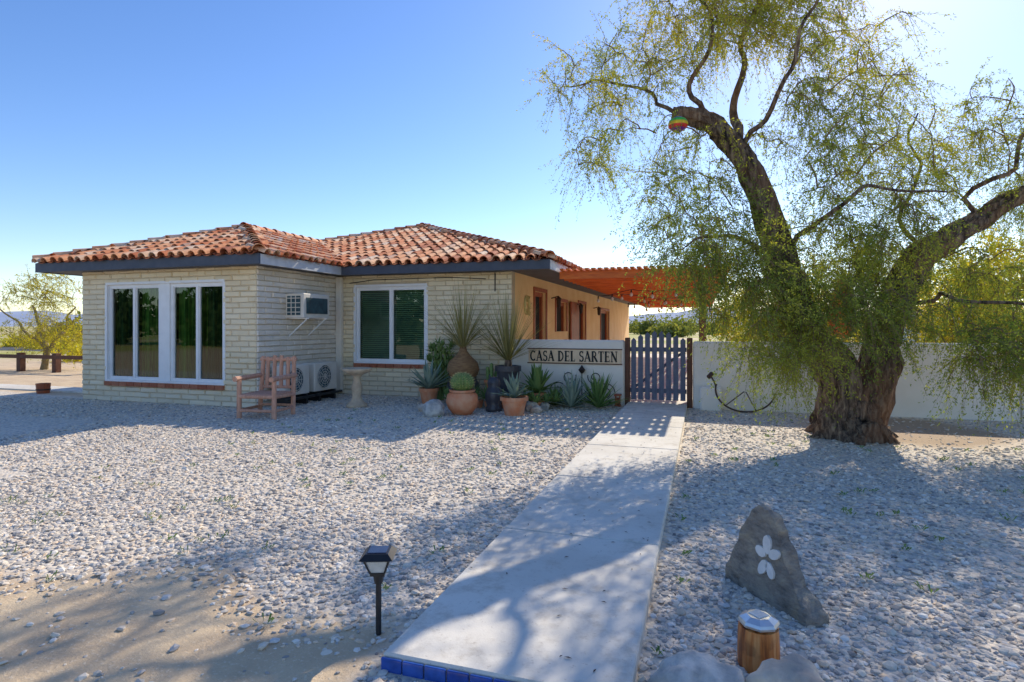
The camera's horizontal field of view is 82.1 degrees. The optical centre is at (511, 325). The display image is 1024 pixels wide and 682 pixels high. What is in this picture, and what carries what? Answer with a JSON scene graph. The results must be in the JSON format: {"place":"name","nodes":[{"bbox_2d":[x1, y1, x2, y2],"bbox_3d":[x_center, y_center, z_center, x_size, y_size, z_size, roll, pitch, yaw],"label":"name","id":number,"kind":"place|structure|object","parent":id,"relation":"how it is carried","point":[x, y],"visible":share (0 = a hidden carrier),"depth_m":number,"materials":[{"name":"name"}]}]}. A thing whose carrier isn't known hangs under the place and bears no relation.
{"place":"outdoors","nodes":[
{"label":"outdoors","id":0,"kind":"place"},
{"bbox_2d":[0,347,82,351],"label":"road","id":1,"kind":"structure","parent":0,"point":[8,348],"depth_m":37.33,"materials":[{"name":"grey asphalt"}]},
{"bbox_2d":[0,310,762,325],"bbox_3d":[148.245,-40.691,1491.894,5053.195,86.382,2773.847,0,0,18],"label":"hills","id":2,"kind":"structure","parent":0,"point":[17,315],"depth_m":2084.35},
{"bbox_2d":[437,383,564,408],"bbox_3d":[-0.198,1.259,10.736,2.427,0.483,1.049,0,0,18],"label":"potted succulent bed","id":3,"kind":"object","parent":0,"point":[537,398],"visible":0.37,"depth_m":10.59,"materials":[{"name":"green plant"}]},
{"bbox_2d":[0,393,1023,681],"bbox_3d":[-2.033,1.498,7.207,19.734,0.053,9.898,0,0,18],"label":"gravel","id":4,"kind":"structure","parent":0,"point":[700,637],"depth_m":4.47,"materials":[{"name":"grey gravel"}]},
{"bbox_2d":[544,385,563,404],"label":"ground agave","id":5,"kind":"object","parent":4,"relation":"on","point":[553,394],"visible":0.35,"depth_m":10.93,"materials":[{"name":"green plant"}]},
{"bbox_2d":[547,372,602,406],"bbox_3d":[1.074,1.127,10.783,1.279,0.706,1.273,0,0,18],"label":"ground agave","id":6,"kind":"object","parent":4,"relation":"on","point":[572,393],"visible":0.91,"depth_m":10.63,"materials":[{"name":"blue plant"}]},
{"bbox_2d":[0,326,1023,681],"bbox_3d":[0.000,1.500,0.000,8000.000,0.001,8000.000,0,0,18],"label":"ground","id":7,"kind":"structure","parent":0,"point":[110,650],"depth_m":4.00,"materials":[{"name":"white gravel"}]},
{"bbox_2d":[0,384,82,392],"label":"driveway strip","id":8,"kind":"object","parent":7,"relation":"on","point":[33,388],"depth_m":13.81,"materials":[{"name":"concrete"}]},
{"bbox_2d":[0,265,82,369],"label":"palo verde tree","id":9,"kind":"object","parent":7,"relation":"on","point":[42,330],"visible":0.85,"depth_m":20.05,"materials":[{"name":"green plant"}]},
{"bbox_2d":[0,352,82,372],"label":"post and rail fence","id":10,"kind":"object","parent":7,"relation":"on","point":[21,357],"visible":0.62,"depth_m":18.99,"materials":[{"name":"brown wood"}]},
{"bbox_2d":[0,334,82,361],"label":"desert shrubs","id":11,"kind":"object","parent":7,"relation":"on","point":[4,341],"visible":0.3,"depth_m":37.42,"materials":[{"name":"yellow plant"}]},
{"bbox_2d":[35,383,50,393],"bbox_3d":[-10.463,1.390,13.118,0.280,0.220,0.280,0,0,18],"label":"wooden planter tub","id":12,"kind":"object","parent":7,"relation":"on","point":[42,388],"visible":1,"depth_m":13.03,"materials":[{"name":"red wood"}]},
{"bbox_2d":[82,266,336,406],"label":"side bricks","id":13,"kind":"object","parent":7,"relation":"on","point":[299,347],"visible":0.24,"depth_m":11.54,"materials":[{"name":"beige brick"}]},
{"bbox_2d":[232,355,297,419],"bbox_3d":[-4.067,1.002,9.758,0.725,1.002,0.776,0,0,10],"label":"rustic log chair","id":14,"kind":"object","parent":7,"relation":"on","point":[261,394],"visible":0.99,"depth_m":9.88,"materials":[{"name":"brown wood"}]},
{"bbox_2d":[272,364,315,406],"bbox_3d":[-4.167,1.120,11.171,0.420,0.760,0.820,0,0,18],"label":"outdoor condenser unit","id":15,"kind":"object","parent":7,"relation":"on","point":[302,384],"visible":0.55,"depth_m":11.20,"materials":[{"name":"white metal"}]},
{"bbox_2d":[82,266,511,407],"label":"front bricks","id":16,"kind":"object","parent":7,"relation":"on","point":[97,372],"visible":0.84,"depth_m":11.91,"materials":[{"name":"beige brick"}]},
{"bbox_2d":[104,363,424,389],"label":"brick sills","id":17,"kind":"structure","parent":16,"relation":"on","point":[187,386],"depth_m":11.53,"materials":[{"name":"red brick"}]},
{"bbox_2d":[83,266,514,407],"bbox_3d":[-3.977,0.200,13.248,8.440,2.600,5.250,0,0,18],"label":"wall backing","id":18,"kind":"object","parent":7,"relation":"on","point":[116,304],"depth_m":11.98,"materials":[{"name":"beige brick"}]},
{"bbox_2d":[117,288,141,376],"bbox_3d":[-7.773,0.130,11.933,0.648,2.000,0.160,0,0,18],"label":"bedroom window curtain","id":19,"kind":"object","parent":18,"relation":"hanging from","point":[125,334],"visible":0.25,"depth_m":11.90,"materials":[{"name":"fabric"}]},
{"bbox_2d":[109,284,159,380],"bbox_3d":[-7.476,0.130,11.679,1.370,1.900,0.074,0,0,18],"label":"bedroom window frame","id":20,"kind":"object","parent":18,"relation":"attached to","point":[135,376],"visible":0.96,"depth_m":11.66,"materials":[{"name":"white plastic"}]},
{"bbox_2d":[142,288,158,376],"bbox_3d":[-7.102,0.130,11.715,0.717,2.000,0.160,0,0,18],"label":"bedroom window curtain","id":21,"kind":"object","parent":18,"relation":"hanging from","point":[150,332],"visible":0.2,"depth_m":11.72,"materials":[{"name":"fabric"}]},
{"bbox_2d":[179,287,207,378],"bbox_3d":[-6.221,0.130,11.429,0.673,2.000,0.160,0,0,18],"label":"bedroom window curtain","id":22,"kind":"object","parent":18,"relation":"hanging from","point":[187,332],"visible":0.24,"depth_m":11.39,"materials":[{"name":"fabric"}]},
{"bbox_2d":[171,282,221,382],"bbox_3d":[-5.964,0.130,11.189,1.310,1.900,0.074,0,0,18],"label":"bedroom window frame","id":23,"kind":"object","parent":18,"relation":"attached to","point":[198,286],"visible":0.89,"depth_m":11.19,"materials":[{"name":"white plastic"}]},
{"bbox_2d":[208,286,221,378],"bbox_3d":[-5.560,0.130,11.215,0.595,2.000,0.160,0,0,18],"label":"bedroom window curtain","id":24,"kind":"object","parent":18,"relation":"hanging from","point":[215,336],"visible":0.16,"depth_m":11.22,"materials":[{"name":"fabric"}]},
{"bbox_2d":[105,279,427,385],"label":"window trim","id":25,"kind":"structure","parent":18,"relation":"attached to","point":[165,332],"depth_m":11.40,"materials":[{"name":"white plastic"}]},
{"bbox_2d":[286,293,328,336],"bbox_3d":[-4.079,-0.210,11.730,0.458,0.839,0.841,0,0,18],"label":"window air conditioner","id":26,"kind":"object","parent":18,"relation":"attached to","point":[305,306],"depth_m":11.41,"materials":[{"name":"white plastic"}]},
{"bbox_2d":[334,277,344,391],"bbox_3d":[-3.811,0.185,12.980,0.180,2.530,0.122,0,0,18],"label":"downpipe","id":27,"kind":"object","parent":18,"relation":"attached to","point":[339,334],"visible":0.88,"depth_m":12.93,"materials":[{"name":"metal"}]},
{"bbox_2d":[357,286,424,362],"bbox_3d":[-2.605,-0.030,12.728,1.710,1.640,0.074,0,0,18],"label":"window frame","id":28,"kind":"object","parent":18,"relation":"attached to","point":[391,323],"visible":0.94,"depth_m":12.71,"materials":[{"name":"white plastic"}]},
{"bbox_2d":[361,290,423,359],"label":"window blind","id":29,"kind":"object","parent":28,"relation":"attached to","point":[374,322],"depth_m":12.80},
{"bbox_2d":[350,273,495,290],"bbox_3d":[-1.956,-0.890,12.430,3.411,0.380,0.024,0,0,18],"label":"conduit","id":30,"kind":"object","parent":18,"relation":"attached to","point":[438,277],"visible":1,"depth_m":12.24,"materials":[{"name":"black metal"}]},
{"bbox_2d":[303,361,341,400],"bbox_3d":[-3.894,1.120,12.012,0.420,0.760,0.850,0,0,18],"label":"outdoor condenser unit","id":31,"kind":"object","parent":7,"relation":"on","point":[322,379],"visible":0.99,"depth_m":11.88,"materials":[{"name":"white plastic"}]},
{"bbox_2d":[341,367,371,407],"bbox_3d":[-2.878,1.140,10.899,0.550,0.720,0.550,0,0,18],"label":"bird bath","id":32,"kind":"object","parent":7,"relation":"on","point":[356,373],"visible":1,"depth_m":10.81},
{"bbox_2d":[359,546,396,635],"bbox_3d":[-0.649,1.293,2.860,0.160,0.414,0.160,0,0,-2],"label":"solar path light","id":33,"kind":"object","parent":7,"relation":"on","point":[376,560],"visible":1,"depth_m":2.83,"materials":[{"name":"black plastic"}]},
{"bbox_2d":[406,359,450,403],"bbox_3d":[-1.627,1.066,11.317,1.245,0.868,0.924,0,0,18],"label":"potted blue agave","id":34,"kind":"object","parent":7,"relation":"on","point":[429,383],"visible":0.92,"depth_m":11.27,"materials":[{"name":"plant"}]},
{"bbox_2d":[422,399,444,416],"bbox_3d":[-1.317,1.405,9.825,0.375,0.372,0.384,0,0,-4],"label":"boulder","id":35,"kind":"object","parent":7,"relation":"on","point":[433,407],"visible":0.84,"depth_m":9.69,"materials":[{"name":"grey stone"}]},
{"bbox_2d":[424,338,455,399],"bbox_3d":[-1.452,0.855,11.887,0.901,1.306,0.528,0,0,18],"label":"euphorbia shrub","id":36,"kind":"object","parent":7,"relation":"on","point":[437,357],"visible":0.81,"depth_m":11.83,"materials":[{"name":"green plant"}]},
{"bbox_2d":[54,311,860,338],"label":"distant trees","id":37,"kind":"object","parent":7,"relation":"on","point":[642,328],"visible":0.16,"depth_m":93.10,"materials":[{"name":"green plant"}]},
{"bbox_2d":[419,276,505,390],"bbox_3d":[-0.913,0.260,11.383,2.204,2.480,2.382,0,0,18],"label":"potted ponytail palm","id":38,"kind":"object","parent":7,"relation":"on","point":[462,360],"visible":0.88,"depth_m":11.26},
{"bbox_2d":[446,371,478,414],"bbox_3d":[-0.846,1.136,9.999,0.560,0.728,0.560,0,0,18],"label":"potted barrel cactus","id":39,"kind":"object","parent":7,"relation":"on","point":[462,397],"visible":1,"depth_m":9.83,"materials":[{"name":"ceramic"}]},
{"bbox_2d":[484,363,496,404],"bbox_3d":[-0.392,1.105,11.271,0.300,0.790,0.300,0,0,18],"label":"potted column cactus","id":40,"kind":"object","parent":7,"relation":"on","point":[491,372],"visible":0.33,"depth_m":11.24,"materials":[{"name":"green plant"}]},
{"bbox_2d":[485,374,501,411],"bbox_3d":[-0.321,1.174,10.354,0.310,0.651,0.310,0,0,18],"label":"garden owl statue","id":41,"kind":"object","parent":7,"relation":"on","point":[493,401],"visible":0.95,"depth_m":10.25,"materials":[{"name":"black ceramic"}]},
{"bbox_2d":[361,272,628,357],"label":"side wall","id":42,"kind":"structure","parent":7,"relation":"on","point":[619,312],"depth_m":16.57,"materials":[{"name":"paint"}]},
{"bbox_2d":[47,264,636,304],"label":"soffit","id":43,"kind":"structure","parent":42,"relation":"on","point":[549,275],"depth_m":12.32,"materials":[{"name":"paint"}]},
{"bbox_2d":[176,287,178,377],"bbox_3d":[-7.261,0.130,12.342,1.970,2.500,0.001,0,0,18],"label":"curtain","id":44,"kind":"object","parent":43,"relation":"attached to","point":[177,332],"depth_m":12.25,"materials":[{"name":"fabric"}]},
{"bbox_2d":[207,287,208,378],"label":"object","id":45,"kind":"object","parent":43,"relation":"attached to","point":[208,310],"depth_m":12.00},
{"bbox_2d":[35,253,549,275],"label":"fascia","id":46,"kind":"structure","parent":43,"relation":"attached to","point":[231,259],"depth_m":11.40,"materials":[{"name":"paint"}]},
{"bbox_2d":[46,250,547,266],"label":"roof deck","id":47,"kind":"structure","parent":46,"relation":"on","point":[378,264],"depth_m":11.97,"materials":[{"name":"brown wood"}]},
{"bbox_2d":[31,222,584,268],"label":"roof tiles","id":48,"kind":"object","parent":47,"relation":"attached to","point":[416,243],"visible":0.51,"depth_m":12.52,"materials":[{"name":"ceramic"}]},
{"bbox_2d":[260,253,570,274],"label":"side fascia","id":49,"kind":"structure","parent":43,"relation":"on","point":[265,259],"depth_m":11.32,"materials":[{"name":"paint"}]},
{"bbox_2d":[524,295,532,315],"bbox_3d":[0.360,-0.447,12.772,0.116,0.474,0.411,0,0,18],"label":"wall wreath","id":50,"kind":"object","parent":42,"relation":"attached to","point":[526,310],"depth_m":12.72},
{"bbox_2d":[551,296,560,307],"bbox_3d":[1.122,-0.601,14.809,0.261,0.323,0.151,0,0,-1],"label":"wall lantern","id":51,"kind":"object","parent":42,"relation":"attached to","point":[558,299],"depth_m":14.77,"materials":[{"name":"black metal"}]},
{"bbox_2d":[533,287,609,339],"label":"side door frames","id":52,"kind":"structure","parent":42,"relation":"attached to","point":[538,294],"depth_m":15.26,"materials":[{"name":"red wood"}]},
{"bbox_2d":[536,297,604,339],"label":"side panes","id":53,"kind":"object","parent":52,"relation":"attached to","point":[559,321],"visible":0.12,"depth_m":16.32,"materials":[{"name":"glass"}]},
{"bbox_2d":[577,303,582,313],"bbox_3d":[2.012,-0.521,17.553,0.261,0.323,0.151,0,0,37],"label":"wall lantern","id":54,"kind":"object","parent":42,"relation":"attached to","point":[580,308],"depth_m":17.48,"materials":[{"name":"black metal"}]},
{"bbox_2d":[453,284,567,405],"bbox_3d":[-0.006,0.349,11.125,2.645,2.301,2.442,0,0,18],"label":"potted desert spoon","id":55,"kind":"object","parent":7,"relation":"on","point":[506,369],"visible":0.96,"depth_m":10.97,"materials":[{"name":"green plant"}]},
{"bbox_2d":[490,372,532,415],"bbox_3d":[0.004,1.133,9.909,0.707,0.734,0.848,0,0,18],"label":"potted agave","id":56,"kind":"object","parent":7,"relation":"on","point":[514,401],"visible":1,"depth_m":9.78,"materials":[{"name":"ceramic"}]},
{"bbox_2d":[0,408,1023,654],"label":"weeds","id":57,"kind":"object","parent":7,"relation":"on","point":[526,474],"visible":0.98,"depth_m":5.03,"materials":[{"name":"green plant"}]},
{"bbox_2d":[28,408,1017,676],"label":"leaf litter","id":58,"kind":"object","parent":7,"relation":"on","point":[718,518],"visible":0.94,"depth_m":4.35,"materials":[{"name":"plant"}]},
{"bbox_2d":[526,402,537,411],"bbox_3d":[0.356,1.439,10.347,0.250,0.210,0.202,0,0,18],"label":"boulder","id":59,"kind":"object","parent":7,"relation":"on","point":[529,405],"visible":0.54,"depth_m":10.29,"materials":[{"name":"grey stone"}]},
{"bbox_2d":[381,398,686,681],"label":"concrete walkway","id":60,"kind":"structure","parent":7,"relation":"on","point":[485,618],"depth_m":3.29,"materials":[{"name":"concrete"}]},
{"bbox_2d":[625,331,692,407],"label":"garden gate","id":61,"kind":"structure","parent":60,"relation":"on","point":[661,349],"depth_m":10.93,"materials":[{"name":"grey wood"}]},
{"bbox_2d":[530,405,542,413],"bbox_3d":[0.421,1.443,10.116,0.223,0.166,0.179,0,0,18],"label":"boulder","id":62,"kind":"object","parent":7,"relation":"on","point":[537,409],"visible":0.91,"depth_m":10.05,"materials":[{"name":"grey stone"}]},
{"bbox_2d":[519,362,560,401],"bbox_3d":[0.464,1.065,10.814,0.969,0.870,0.923,0,0,18],"label":"potted leafy plant","id":63,"kind":"object","parent":7,"relation":"on","point":[536,381],"visible":0.81,"depth_m":10.72,"materials":[{"name":"green plant"}]},
{"bbox_2d":[540,402,549,409],"bbox_3d":[0.575,1.450,10.549,0.212,0.179,0.216,0,0,18],"label":"boulder","id":64,"kind":"object","parent":7,"relation":"on","point":[545,405],"visible":0.72,"depth_m":10.47,"materials":[{"name":"grey stone"}]},
{"bbox_2d":[512,339,624,404],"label":"stucco wall","id":65,"kind":"structure","parent":7,"relation":"on","point":[617,376],"depth_m":11.37,"materials":[{"name":"white paint"}]},
{"bbox_2d":[527,348,621,364],"bbox_3d":[1.194,0.585,11.362,1.860,0.300,0.044,0,0,18],"label":"house name sign","id":66,"kind":"object","parent":65,"relation":"attached to","point":[578,356],"visible":0.98,"depth_m":11.34,"materials":[{"name":"paint"}]},
{"bbox_2d":[551,365,614,402],"bbox_3d":[1.338,1.120,11.256,1.300,0.760,0.133,0,0,18],"label":"iron scroll ornament","id":67,"kind":"object","parent":7,"relation":"on","point":[581,369],"visible":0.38,"depth_m":11.22,"materials":[{"name":"black metal"}]},
{"bbox_2d":[576,371,631,407],"bbox_3d":[1.610,1.132,10.672,1.189,0.697,1.333,0,0,18],"label":"ground agave","id":68,"kind":"object","parent":7,"relation":"on","point":[598,389],"visible":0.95,"depth_m":10.57,"materials":[{"name":"green plant"}]},
{"bbox_2d":[614,394,621,406],"bbox_3d":[1.973,1.385,10.961,0.130,0.230,0.130,0,0,18],"label":"wooden lantern box","id":69,"kind":"object","parent":7,"relation":"on","point":[618,404],"visible":0.84,"depth_m":10.92,"materials":[{"name":"red wood"}]},
{"bbox_2d":[647,649,744,681],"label":"boulder","id":70,"kind":"object","parent":7,"relation":"on","point":[692,665],"visible":1,"depth_m":2.36,"materials":[{"name":"grey stone"}]},
{"bbox_2d":[707,372,775,412],"bbox_3d":[3.971,1.151,10.199,1.122,0.690,0.162,0,0,21],"label":"rusty iron wheel","id":71,"kind":"object","parent":7,"relation":"on","point":[710,374],"visible":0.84,"depth_m":10.19,"materials":[{"name":"brown metal"}]},
{"bbox_2d":[737,609,779,673],"bbox_3d":[1.087,1.383,2.590,0.174,0.234,0.176,0,0,18],"label":"log post light","id":72,"kind":"object","parent":7,"relation":"on","point":[758,640],"visible":0.93,"depth_m":2.53,"materials":[{"name":"wood"}]},
{"bbox_2d":[516,0,1023,448],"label":"mesquite tree","id":73,"kind":"object","parent":7,"relation":"on","point":[855,401],"visible":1,"depth_m":7.63,"materials":[{"name":"green plant"}]},
{"bbox_2d":[668,116,687,133],"bbox_3d":[2.173,-2.705,7.693,0.260,0.370,0.256,0,0,18],"label":"hanging tree ornament","id":74,"kind":"object","parent":73,"relation":"hanging from","point":[680,120],"visible":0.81,"depth_m":7.60,"materials":[{"name":"multicoloured metal"}]},
{"bbox_2d":[725,504,828,627],"bbox_3d":[1.452,1.277,3.229,0.155,0.546,0.645,6,-2,-18],"label":"decorated stone","id":75,"kind":"object","parent":7,"relation":"on","point":[762,564],"visible":0.97,"depth_m":3.18,"materials":[{"name":"grey stone"}]},
{"bbox_2d":[745,653,824,681],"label":"boulder","id":76,"kind":"object","parent":7,"relation":"on","point":[792,667],"visible":1,"depth_m":2.27,"materials":[{"name":"grey stone"}]},
{"bbox_2d":[708,255,862,341],"bbox_3d":[8.386,-0.272,17.416,5.336,3.778,3.634,0,0,18],"label":"palo verde tree","id":77,"kind":"object","parent":7,"relation":"on","point":[756,320],"visible":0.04,"depth_m":17.32,"materials":[{"name":"green plant"}]},
{"bbox_2d":[830,272,848,340],"bbox_3d":[8.249,0.050,14.671,0.647,2.900,0.647,0,0,18],"label":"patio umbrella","id":78,"kind":"object","parent":7,"relation":"on","point":[839,321],"visible":0.02,"depth_m":14.55,"materials":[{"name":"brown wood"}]},
{"bbox_2d":[693,341,1023,421],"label":"stucco wall","id":79,"kind":"structure","parent":7,"relation":"on","point":[908,398],"depth_m":9.70,"materials":[{"name":"white paint"}]},
{"bbox_2d":[861,224,1023,342],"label":"palo verde tree","id":80,"kind":"object","parent":7,"relation":"on","point":[989,240],"visible":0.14,"depth_m":12.98,"materials":[{"name":"green plant"}]},
{"bbox_2d":[0,0,1023,315],"label":"sky","id":81,"kind":"structure","parent":0,"point":[122,121],"materials":[{"name":"blue"}]},
{"bbox_2d":[630,354,686,399],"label":"floor","id":82,"kind":"structure","parent":0,"point":[658,375],"depth_m":17.43,"materials":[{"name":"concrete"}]},
{"bbox_2d":[570,301,578,339],"bbox_3d":[1.855,0.350,17.323,0.040,2.100,1.100,0,0,18],"label":"open door","id":83,"kind":"structure","parent":82,"relation":"on","point":[574,320],"depth_m":17.17,"materials":[{"name":"red wood"}]},
{"bbox_2d":[560,265,728,340],"bbox_3d":[5.475,0.155,20.511,3.240,2.590,19.600,0,0,18],"label":"wooden pergola","id":84,"kind":"object","parent":82,"relation":"on","point":[608,281],"visible":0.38,"depth_m":12.58,"materials":[{"name":"orange wood"}]},
{"bbox_2d":[597,285,698,312],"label":"string lights","id":85,"kind":"object","parent":84,"relation":"attached to","point":[631,295],"visible":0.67,"depth_m":15.89,"materials":[{"name":"black metal"}]},
{"bbox_2d":[902,313,976,341],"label":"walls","id":86,"kind":"structure","parent":0,"point":[918,333],"depth_m":51.66,"materials":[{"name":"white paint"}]}
]}

